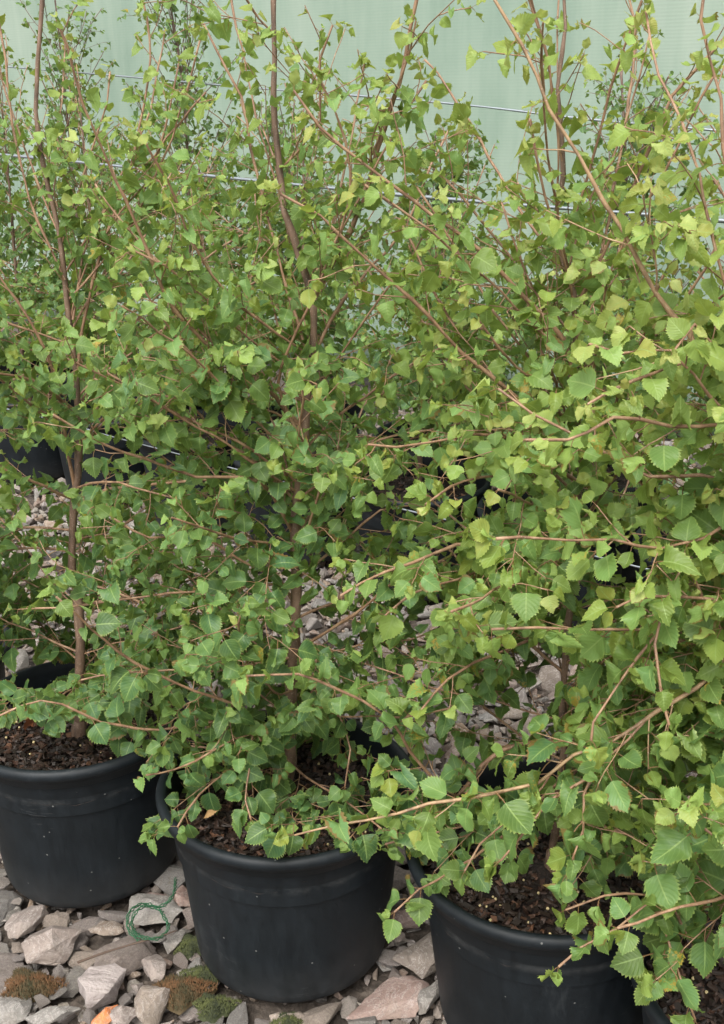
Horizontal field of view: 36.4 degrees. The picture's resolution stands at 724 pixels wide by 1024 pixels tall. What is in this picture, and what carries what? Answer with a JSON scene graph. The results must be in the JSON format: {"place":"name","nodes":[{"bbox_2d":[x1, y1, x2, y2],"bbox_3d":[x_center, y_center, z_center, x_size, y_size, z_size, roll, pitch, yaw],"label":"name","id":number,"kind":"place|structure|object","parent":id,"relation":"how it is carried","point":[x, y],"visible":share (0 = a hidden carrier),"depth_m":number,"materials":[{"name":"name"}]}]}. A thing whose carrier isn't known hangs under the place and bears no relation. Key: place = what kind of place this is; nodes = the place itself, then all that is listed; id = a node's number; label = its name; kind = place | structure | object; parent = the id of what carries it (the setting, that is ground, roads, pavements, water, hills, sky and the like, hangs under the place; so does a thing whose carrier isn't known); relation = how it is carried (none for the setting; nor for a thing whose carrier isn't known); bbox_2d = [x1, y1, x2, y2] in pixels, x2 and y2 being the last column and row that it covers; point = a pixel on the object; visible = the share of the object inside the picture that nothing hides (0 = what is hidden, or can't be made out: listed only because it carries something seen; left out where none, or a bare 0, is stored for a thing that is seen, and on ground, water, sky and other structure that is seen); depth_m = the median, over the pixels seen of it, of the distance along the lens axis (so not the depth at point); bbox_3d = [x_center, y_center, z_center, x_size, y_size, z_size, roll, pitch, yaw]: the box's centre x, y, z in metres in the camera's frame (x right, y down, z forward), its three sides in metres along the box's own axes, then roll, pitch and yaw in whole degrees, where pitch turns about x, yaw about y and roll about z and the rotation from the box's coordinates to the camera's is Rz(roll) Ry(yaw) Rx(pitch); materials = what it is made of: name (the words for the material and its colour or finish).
{"place":"outdoors","nodes":[
{"label":"outdoors","id":0,"kind":"place"},
{"bbox_2d":[0,320,723,1023],"bbox_3d":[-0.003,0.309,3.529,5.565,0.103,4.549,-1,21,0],"label":"gravel","id":1,"kind":"structure","parent":0,"point":[548,678],"depth_m":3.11,"materials":[{"name":"gravel"}]},
{"bbox_2d":[0,942,9,952],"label":"stone","id":2,"kind":"object","parent":1,"relation":"on","point":[4,948],"visible":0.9,"depth_m":2.15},
{"bbox_2d":[0,877,10,890],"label":"stone","id":3,"kind":"object","parent":1,"relation":"on","point":[5,882],"visible":0.87,"depth_m":2.31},
{"bbox_2d":[0,625,11,679],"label":"plant pot","id":4,"kind":"object","parent":1,"relation":"on","point":[2,667],"visible":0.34,"depth_m":2.54,"materials":[{"name":"black plastic"}]},
{"bbox_2d":[0,246,58,616],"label":"birch tree","id":5,"kind":"object","parent":4,"relation":"on","point":[18,442],"visible":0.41,"depth_m":2.34,"materials":[{"name":"green plant"}]},
{"bbox_2d":[0,953,23,992],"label":"stone","id":6,"kind":"object","parent":1,"relation":"on","point":[7,964],"visible":0.33,"depth_m":2.10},
{"bbox_2d":[12,953,24,961],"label":"stone","id":7,"kind":"object","parent":6,"relation":"on","point":[20,957],"visible":0.74,"depth_m":2.12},
{"bbox_2d":[0,890,23,925],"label":"stone","id":8,"kind":"object","parent":1,"relation":"on","point":[6,899],"visible":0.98,"depth_m":2.25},
{"bbox_2d":[5,908,20,920],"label":"stone","id":9,"kind":"object","parent":1,"relation":"on","point":[9,914],"visible":0.41,"depth_m":2.25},
{"bbox_2d":[0,996,31,1023],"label":"stone","id":10,"kind":"object","parent":1,"relation":"on","point":[15,1010],"visible":0.99,"depth_m":1.98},
{"bbox_2d":[11,942,23,952],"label":"stone","id":11,"kind":"object","parent":1,"relation":"on","point":[16,947],"visible":0.61,"depth_m":2.15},
{"bbox_2d":[0,351,50,373],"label":"plant pot","id":12,"kind":"object","parent":1,"relation":"on","point":[3,368],"visible":0.06,"depth_m":5.20,"materials":[{"name":"black plastic"}]},
{"bbox_2d":[0,105,77,357],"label":"birch tree","id":13,"kind":"object","parent":12,"relation":"on","point":[5,238],"visible":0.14,"depth_m":5.21,"materials":[{"name":"green plant"}]},
{"bbox_2d":[4,905,48,938],"bbox_3d":[-0.678,0.817,2.206,0.062,0.031,0.090,10,24,25],"label":"stone","id":14,"kind":"object","parent":1,"relation":"on","point":[21,923],"visible":1,"depth_m":2.19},
{"bbox_2d":[0,375,67,481],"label":"plant pot","id":15,"kind":"object","parent":1,"relation":"on","point":[43,457],"visible":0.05,"depth_m":4.61,"materials":[{"name":"black plastic"}]},
{"bbox_2d":[0,29,112,400],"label":"birch tree","id":16,"kind":"object","parent":15,"relation":"on","point":[5,217],"visible":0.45,"depth_m":4.41,"materials":[{"name":"green plant"}]},
{"bbox_2d":[33,994,50,1008],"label":"stone","id":17,"kind":"object","parent":1,"relation":"on","point":[42,1001],"visible":1,"depth_m":2.01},
{"bbox_2d":[21,925,80,966],"bbox_3d":[-0.607,0.838,2.131,0.095,0.064,0.110,6,23,18],"label":"stone","id":18,"kind":"object","parent":1,"relation":"on","point":[52,945],"visible":1,"depth_m":2.11,"materials":[{"name":"stone"}]},
{"bbox_2d":[24,1005,80,1023],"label":"stone","id":19,"kind":"object","parent":1,"relation":"on","point":[50,1014],"visible":1,"depth_m":1.96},
{"bbox_2d":[42,912,69,927],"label":"stone","id":20,"kind":"object","parent":1,"relation":"on","point":[59,919],"visible":0.73,"depth_m":2.21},
{"bbox_2d":[51,964,64,982],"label":"stone","id":21,"kind":"object","parent":1,"relation":"on","point":[58,970],"visible":0.61,"depth_m":2.08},
{"bbox_2d":[49,986,66,999],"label":"stone","id":22,"kind":"object","parent":1,"relation":"on","point":[60,992],"visible":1,"depth_m":2.03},
{"bbox_2d":[61,966,85,997],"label":"stone","id":23,"kind":"object","parent":1,"relation":"on","point":[74,974],"visible":0.66,"depth_m":2.06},
{"bbox_2d":[67,950,95,969],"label":"stone","id":24,"kind":"object","parent":1,"relation":"on","point":[76,956],"visible":0.67,"depth_m":2.12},
{"bbox_2d":[74,932,89,950],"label":"stone","id":25,"kind":"object","parent":1,"relation":"on","point":[82,939],"visible":0.84,"depth_m":2.17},
{"bbox_2d":[68,916,97,937],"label":"stone","id":26,"kind":"object","parent":1,"relation":"on","point":[85,924],"visible":0.47,"depth_m":2.21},
{"bbox_2d":[48,361,120,386],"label":"plant pot","id":27,"kind":"object","parent":1,"relation":"on","point":[65,381],"visible":0.01,"depth_m":5.12,"materials":[{"name":"black plastic"}]},
{"bbox_2d":[1,0,157,368],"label":"birch tree","id":28,"kind":"object","parent":27,"relation":"on","point":[47,41],"visible":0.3,"depth_m":4.57,"materials":[{"name":"green plant"}]},
{"bbox_2d":[82,1009,94,1023],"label":"stone","id":29,"kind":"object","parent":1,"relation":"on","point":[88,1016],"visible":0.82,"depth_m":1.98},
{"bbox_2d":[0,656,190,907],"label":"plant pot","id":30,"kind":"object","parent":1,"relation":"on","point":[75,812],"visible":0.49,"depth_m":2.18,"materials":[{"name":"black plastic"}]},
{"bbox_2d":[23,718,33,731],"bbox_3d":[-0.695,0.447,2.315,0.040,0.056,0.037,-10,23,-23],"label":"fallen leaf","id":31,"kind":"object","parent":30,"relation":"on","point":[28,722],"visible":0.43,"depth_m":2.32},
{"bbox_2d":[0,0,335,796],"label":"birch tree","id":32,"kind":"object","parent":30,"relation":"in","point":[54,648],"visible":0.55,"depth_m":1.98,"materials":[{"name":"green plant"}]},
{"bbox_2d":[48,396,151,505],"bbox_3d":[-1.021,-0.254,4.468,0.480,0.362,0.480,5,22,14],"label":"plant pot","id":33,"kind":"object","parent":1,"relation":"on","point":[134,468],"visible":0.09,"depth_m":4.31,"materials":[{"name":"black plastic"}]},
{"bbox_2d":[0,33,177,419],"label":"birch tree","id":34,"kind":"object","parent":33,"relation":"on","point":[54,290],"visible":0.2,"depth_m":4.09,"materials":[{"name":"green plant"}]},
{"bbox_2d":[77,963,125,1009],"bbox_3d":[-0.485,0.876,2.034,0.088,0.059,0.090,-1,21,0],"label":"stone","id":35,"kind":"object","parent":1,"relation":"on","point":[99,986],"visible":0.98,"depth_m":2.02,"materials":[{"name":"stone"}]},
{"bbox_2d":[91,1005,117,1023],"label":"stone","id":36,"kind":"object","parent":1,"relation":"on","point":[102,1016],"visible":0.96,"depth_m":1.94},
{"bbox_2d":[88,920,123,935],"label":"stone","id":37,"kind":"object","parent":1,"relation":"on","point":[107,928],"visible":1,"depth_m":2.16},
{"bbox_2d":[98,910,127,923],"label":"stone","id":38,"kind":"object","parent":1,"relation":"on","point":[116,916],"visible":0.72,"depth_m":2.21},
{"bbox_2d":[110,1005,135,1023],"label":"stone","id":39,"kind":"object","parent":1,"relation":"on","point":[121,1014],"visible":1,"depth_m":1.95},
{"bbox_2d":[93,935,155,975],"bbox_3d":[-0.461,0.857,2.117,0.141,0.048,0.070,-7,6,-43],"label":"stone","id":40,"kind":"object","parent":1,"relation":"on","point":[129,958],"visible":0.7,"depth_m":2.10,"materials":[{"name":"stone"}]},
{"bbox_2d":[77,930,176,963],"bbox_3d":[-0.442,0.818,2.075,0.189,0.005,0.008,-10,23,-23],"label":"stick","id":41,"kind":"object","parent":40,"relation":"on","point":[98,954],"visible":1,"depth_m":2.06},
{"bbox_2d":[126,877,177,941],"bbox_3d":[-0.415,0.781,2.164,0.090,0.020,0.178,-1,21,0],"label":"twine","id":42,"kind":"object","parent":40,"relation":"on","point":[155,907],"visible":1,"depth_m":2.14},
{"bbox_2d":[150,932,164,942],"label":"stone","id":43,"kind":"object","parent":40,"relation":"on","point":[156,935],"visible":0.69,"depth_m":2.15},
{"bbox_2d":[118,993,133,1005],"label":"stone","id":44,"kind":"object","parent":1,"relation":"on","point":[125,999],"visible":0.9,"depth_m":2.03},
{"bbox_2d":[123,919,139,934],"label":"stone","id":45,"kind":"object","parent":1,"relation":"on","point":[125,928],"visible":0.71,"depth_m":2.18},
{"bbox_2d":[134,985,170,1023],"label":"stone","id":46,"kind":"object","parent":1,"relation":"on","point":[150,1003],"visible":1,"depth_m":1.98,"materials":[{"name":"stone"}]},
{"bbox_2d":[142,954,165,982],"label":"stone","id":47,"kind":"object","parent":1,"relation":"on","point":[154,966],"visible":1,"depth_m":2.07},
{"bbox_2d":[128,893,182,925],"bbox_3d":[-0.417,0.803,2.226,0.114,0.040,0.083,-1,21,0],"label":"stone","id":48,"kind":"object","parent":1,"relation":"on","point":[172,909],"visible":0.88,"depth_m":2.21,"materials":[{"name":"stone"}]},
{"bbox_2d":[159,925,177,943],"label":"stone","id":49,"kind":"object","parent":1,"relation":"on","point":[172,928],"visible":0.43,"depth_m":2.18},
{"bbox_2d":[153,865,186,894],"bbox_3d":[-0.402,0.772,2.320,0.083,0.041,0.084,6,15,14],"label":"stone","id":50,"kind":"object","parent":1,"relation":"on","point":[164,881],"visible":0.53,"depth_m":2.30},
{"bbox_2d":[163,929,185,953],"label":"stone","id":51,"kind":"object","parent":1,"relation":"on","point":[171,943],"visible":0.94,"depth_m":2.13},
{"bbox_2d":[173,952,187,968],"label":"stone","id":52,"kind":"object","parent":1,"relation":"on","point":[180,960],"visible":1,"depth_m":2.10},
{"bbox_2d":[173,885,189,906],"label":"stone","id":53,"kind":"object","parent":1,"relation":"on","point":[181,898],"visible":0.66,"depth_m":2.25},
{"bbox_2d":[152,973,217,1014],"bbox_3d":[-0.330,0.871,2.033,0.107,0.041,0.093,-18,27,-37],"label":"moss clump","id":54,"kind":"object","parent":1,"relation":"on","point":[184,993],"visible":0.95,"depth_m":2.01,"materials":[{"name":"plant"}]},
{"bbox_2d":[182,907,193,929],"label":"stone","id":55,"kind":"object","parent":1,"relation":"on","point":[187,913],"visible":0.35,"depth_m":2.20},
{"bbox_2d":[175,957,203,978],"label":"stone","id":56,"kind":"object","parent":1,"relation":"on","point":[195,961],"visible":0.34,"depth_m":2.09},
{"bbox_2d":[179,964,218,987],"bbox_3d":[-0.296,0.863,2.066,0.078,0.032,0.066,16,27,37],"label":"moss clump","id":57,"kind":"object","parent":56,"relation":"on","point":[204,972],"visible":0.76,"depth_m":2.05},
{"bbox_2d":[155,378,234,412],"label":"plant pot","id":58,"kind":"object","parent":1,"relation":"on","point":[197,407],"visible":0.01,"depth_m":4.48,"materials":[{"name":"black plastic"}]},
{"bbox_2d":[111,0,279,369],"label":"birch tree","id":59,"kind":"object","parent":58,"relation":"on","point":[207,126],"visible":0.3,"depth_m":4.23,"materials":[{"name":"green plant"}]},
{"bbox_2d":[189,953,200,960],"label":"stone","id":60,"kind":"object","parent":1,"relation":"on","point":[195,955],"visible":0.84,"depth_m":2.12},
{"bbox_2d":[173,933,200,960],"bbox_3d":[-0.324,0.839,2.129,0.074,0.031,0.057,5,22,15],"label":"moss clump","id":61,"kind":"object","parent":60,"relation":"on","point":[187,947],"visible":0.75,"depth_m":2.12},
{"bbox_2d":[139,409,259,530],"bbox_3d":[-0.619,-0.152,4.189,0.480,0.362,0.480,11,25,29],"label":"plant pot","id":62,"kind":"object","parent":1,"relation":"on","point":[145,451],"visible":0.17,"depth_m":4.07,"materials":[{"name":"black plastic"}]},
{"bbox_2d":[88,113,280,433],"bbox_3d":[-0.638,-0.795,3.938,0.797,1.189,0.720,-14,25,-30],"label":"birch tree","id":63,"kind":"object","parent":62,"relation":"on","point":[242,220],"visible":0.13,"depth_m":3.85,"materials":[{"name":"green plant"}]},
{"bbox_2d":[190,1007,223,1021],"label":"stone","id":64,"kind":"object","parent":1,"relation":"on","point":[193,1010],"visible":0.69,"depth_m":2.00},
{"bbox_2d":[191,991,241,1023],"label":"moss clump","id":65,"kind":"object","parent":64,"relation":"on","point":[213,1008],"visible":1,"depth_m":1.98,"materials":[{"name":"plant"}]},
{"bbox_2d":[226,1002,247,1023],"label":"stone","id":66,"kind":"object","parent":1,"relation":"on","point":[238,1015],"visible":1,"depth_m":1.98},
{"bbox_2d":[155,713,412,1002],"bbox_3d":[-0.137,0.658,2.095,0.480,0.362,0.480,-19,27,-39],"label":"plant pot","id":67,"kind":"object","parent":1,"relation":"on","point":[302,925],"visible":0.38,"depth_m":1.95,"materials":[{"name":"black plastic"}]},
{"bbox_2d":[0,0,545,865],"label":"birch tree","id":68,"kind":"object","parent":67,"relation":"on","point":[244,744],"visible":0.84,"depth_m":1.74,"materials":[{"name":"green plant"}]},
{"bbox_2d":[278,1011,304,1023],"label":"stone","id":69,"kind":"object","parent":1,"relation":"on","point":[298,1014],"visible":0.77,"depth_m":1.96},
{"bbox_2d":[269,1011,303,1023],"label":"moss clump","id":70,"kind":"object","parent":69,"relation":"on","point":[289,1019],"visible":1,"depth_m":1.95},
{"bbox_2d":[230,432,355,563],"bbox_3d":[-0.217,-0.050,3.909,0.480,0.362,0.480,-20,28,-40],"label":"plant pot","id":71,"kind":"object","parent":1,"relation":"on","point":[258,511],"visible":0.01,"depth_m":3.78,"materials":[{"name":"black plastic"}]},
{"bbox_2d":[184,24,396,460],"bbox_3d":[-0.240,-0.813,3.606,0.657,1.452,0.825,5,22,16],"label":"birch tree","id":72,"kind":"object","parent":71,"relation":"on","point":[302,171],"visible":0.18,"depth_m":3.54,"materials":[{"name":"green plant"}]},
{"bbox_2d":[7,408,648,569],"bbox_3d":[-0.966,-0.282,4.064,5.270,0.041,0.006,14,26,34],"label":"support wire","id":73,"kind":"object","parent":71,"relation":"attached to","point":[632,565],"visible":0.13,"depth_m":3.41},
{"bbox_2d":[259,394,365,435],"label":"plant pot","id":74,"kind":"object","parent":1,"relation":"on","point":[352,410],"visible":0.07,"depth_m":4.44,"materials":[{"name":"black plastic"}]},
{"bbox_2d":[217,85,382,415],"bbox_3d":[-0.260,-0.925,4.184,0.691,1.328,0.851,-1,21,0],"label":"birch tree","id":75,"kind":"object","parent":74,"relation":"on","point":[280,228],"visible":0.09,"depth_m":3.99,"materials":[{"name":"green plant"}]},
{"bbox_2d":[301,1002,341,1023],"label":"stone","id":76,"kind":"object","parent":1,"relation":"on","point":[324,1014],"visible":0.98,"depth_m":1.96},
{"bbox_2d":[340,996,357,1020],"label":"stone","id":77,"kind":"object","parent":1,"relation":"on","point":[349,1004],"visible":0.83,"depth_m":2.00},
{"bbox_2d":[0,0,723,437],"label":"windbreak screen","id":78,"kind":"object","parent":1,"relation":"on","point":[482,82],"visible":0.17,"depth_m":5.33,"materials":[{"name":"fabric"}]},
{"bbox_2d":[2,66,716,131],"bbox_3d":[-0.909,-1.712,4.352,5.946,0.437,0.008,14,26,34],"label":"support wire","id":79,"kind":"object","parent":78,"relation":"on","point":[521,111],"visible":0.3,"depth_m":3.66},
{"bbox_2d":[0,153,723,222],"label":"support wire","id":80,"kind":"object","parent":78,"relation":"on","point":[452,199],"visible":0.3,"depth_m":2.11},
{"bbox_2d":[348,1016,377,1023],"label":"stone","id":81,"kind":"object","parent":1,"relation":"on","point":[369,1020],"visible":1,"depth_m":1.96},
{"bbox_2d":[346,975,429,1019],"bbox_3d":[0.056,0.897,2.002,0.096,0.028,0.159,16,27,37],"label":"stone","id":82,"kind":"object","parent":1,"relation":"on","point":[393,998],"visible":0.83,"depth_m":2.00,"materials":[{"name":"stone"}]},
{"bbox_2d":[377,949,400,966],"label":"stone","id":83,"kind":"object","parent":1,"relation":"on","point":[385,957],"visible":0.67,"depth_m":2.09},
{"bbox_2d":[388,967,401,977],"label":"stone","id":84,"kind":"object","parent":1,"relation":"on","point":[394,972],"visible":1,"depth_m":2.07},
{"bbox_2d":[390,893,405,912],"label":"stone","id":85,"kind":"object","parent":1,"relation":"on","point":[397,904],"visible":0.22,"depth_m":2.24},
{"bbox_2d":[393,932,404,942],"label":"stone","id":86,"kind":"object","parent":1,"relation":"on","point":[400,938],"visible":0.67,"depth_m":2.15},
{"bbox_2d":[395,846,406,865],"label":"stone","id":87,"kind":"object","parent":1,"relation":"on","point":[401,850],"visible":0.13,"depth_m":2.37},
{"bbox_2d":[392,866,414,890],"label":"stone","id":88,"kind":"object","parent":1,"relation":"on","point":[399,879],"visible":0.33,"depth_m":2.30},
{"bbox_2d":[389,909,419,930],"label":"stone","id":89,"kind":"object","parent":1,"relation":"on","point":[404,919],"visible":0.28,"depth_m":2.18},
{"bbox_2d":[392,932,435,978],"bbox_3d":[0.135,0.845,2.107,0.151,0.067,0.078,-19,27,-38],"label":"stone","id":90,"kind":"object","parent":1,"relation":"on","point":[417,958],"visible":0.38,"depth_m":2.07,"materials":[{"name":"stone"}]},
{"bbox_2d":[406,883,422,898],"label":"stone","id":91,"kind":"object","parent":1,"relation":"on","point":[417,895],"visible":0.25,"depth_m":2.26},
{"bbox_2d":[350,454,490,599],"bbox_3d":[0.185,0.052,3.630,0.480,0.362,0.480,-12,24,-26],"label":"plant pot","id":92,"kind":"object","parent":1,"relation":"on","point":[401,483],"visible":0.25,"depth_m":3.52,"materials":[{"name":"black plastic"}]},
{"bbox_2d":[269,140,533,482],"bbox_3d":[0.245,-0.567,3.415,0.757,1.116,0.953,7,23,20],"label":"birch tree","id":93,"kind":"object","parent":92,"relation":"on","point":[366,337],"visible":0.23,"depth_m":3.26,"materials":[{"name":"green plant"}]},
{"bbox_2d":[417,980,439,1014],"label":"stone","id":94,"kind":"object","parent":1,"relation":"on","point":[428,997],"visible":0.78,"depth_m":1.99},
{"bbox_2d":[372,419,494,489],"bbox_3d":[0.279,-0.115,4.052,0.480,0.362,0.480,4,22,14],"label":"plant pot","id":95,"kind":"object","parent":1,"relation":"on","point":[380,429],"visible":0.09,"depth_m":4.10,"materials":[{"name":"black plastic"}]},
{"bbox_2d":[358,117,567,446],"bbox_3d":[0.332,-0.738,3.751,0.766,1.188,0.886,-1,21,0],"label":"birch tree","id":96,"kind":"object","parent":95,"relation":"on","point":[473,164],"visible":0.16,"depth_m":3.67,"materials":[{"name":"green plant"}]},
{"bbox_2d":[405,760,647,1023],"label":"plant pot","id":97,"kind":"object","parent":1,"relation":"on","point":[500,948],"visible":0.31,"depth_m":1.76,"materials":[{"name":"black plastic"}]},
{"bbox_2d":[230,0,723,942],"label":"birch tree","id":98,"kind":"object","parent":97,"relation":"on","point":[528,582],"visible":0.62,"depth_m":1.55,"materials":[{"name":"green plant"}]},
{"bbox_2d":[477,487,629,626],"bbox_3d":[0.587,0.154,3.350,0.480,0.362,0.480,-6,22,-12],"label":"plant pot","id":99,"kind":"object","parent":1,"relation":"on","point":[621,548],"visible":0.06,"depth_m":3.23,"materials":[{"name":"black plastic"}]},
{"bbox_2d":[432,179,666,481],"bbox_3d":[0.567,-0.420,3.141,0.760,1.033,0.836,-1,21,0],"label":"birch tree","id":100,"kind":"object","parent":99,"relation":"on","point":[610,251],"visible":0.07,"depth_m":2.98,"materials":[{"name":"green plant"}]},
{"bbox_2d":[568,463,662,583],"bbox_3d":[0.777,0.012,3.705,0.480,0.362,0.480,-3,21,-4],"label":"plant pot","id":101,"kind":"object","parent":1,"relation":"on","point":[629,573],"visible":0.06,"depth_m":3.61,"materials":[{"name":"black plastic"}]},
{"bbox_2d":[483,27,718,465],"bbox_3d":[0.757,-0.765,3.487,0.785,1.415,0.729,-1,21,0],"label":"birch tree","id":102,"kind":"object","parent":101,"relation":"on","point":[656,94],"visible":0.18,"depth_m":3.25,"materials":[{"name":"green plant"}]},
{"bbox_2d":[632,528,694,645],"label":"plant pot","id":103,"kind":"object","parent":1,"relation":"on","point":[648,563],"visible":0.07,"depth_m":3.02,"materials":[{"name":"black plastic"}]},
{"bbox_2d":[657,99,723,494],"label":"birch tree","id":104,"kind":"object","parent":103,"relation":"on","point":[702,401],"visible":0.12,"depth_m":2.74,"materials":[{"name":"green plant"}]},
{"bbox_2d":[631,893,723,1023],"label":"plant pot","id":105,"kind":"object","parent":1,"relation":"on","point":[710,987],"visible":0.41,"depth_m":1.61,"materials":[{"name":"black plastic"}]},
{"bbox_2d":[273,0,723,1023],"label":"birch tree","id":106,"kind":"object","parent":105,"relation":"on","point":[681,866],"visible":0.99,"depth_m":1.32,"materials":[{"name":"green plant"}]},
{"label":"stone","id":107,"kind":"object","parent":1,"relation":"on","visible":0},
{"bbox_2d":[0,966,69,1002],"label":"moss clump","id":108,"kind":"object","parent":107,"relation":"on","point":[24,982],"visible":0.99,"depth_m":2.03,"materials":[{"name":"plant"}]},
{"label":"plant pot","id":109,"kind":"object","parent":1,"relation":"on","visible":0},
{"bbox_2d":[673,236,723,489],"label":"birch tree","id":110,"kind":"object","parent":109,"relation":"on","point":[691,460],"visible":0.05,"depth_m":3.23,"materials":[{"name":"green plant"}]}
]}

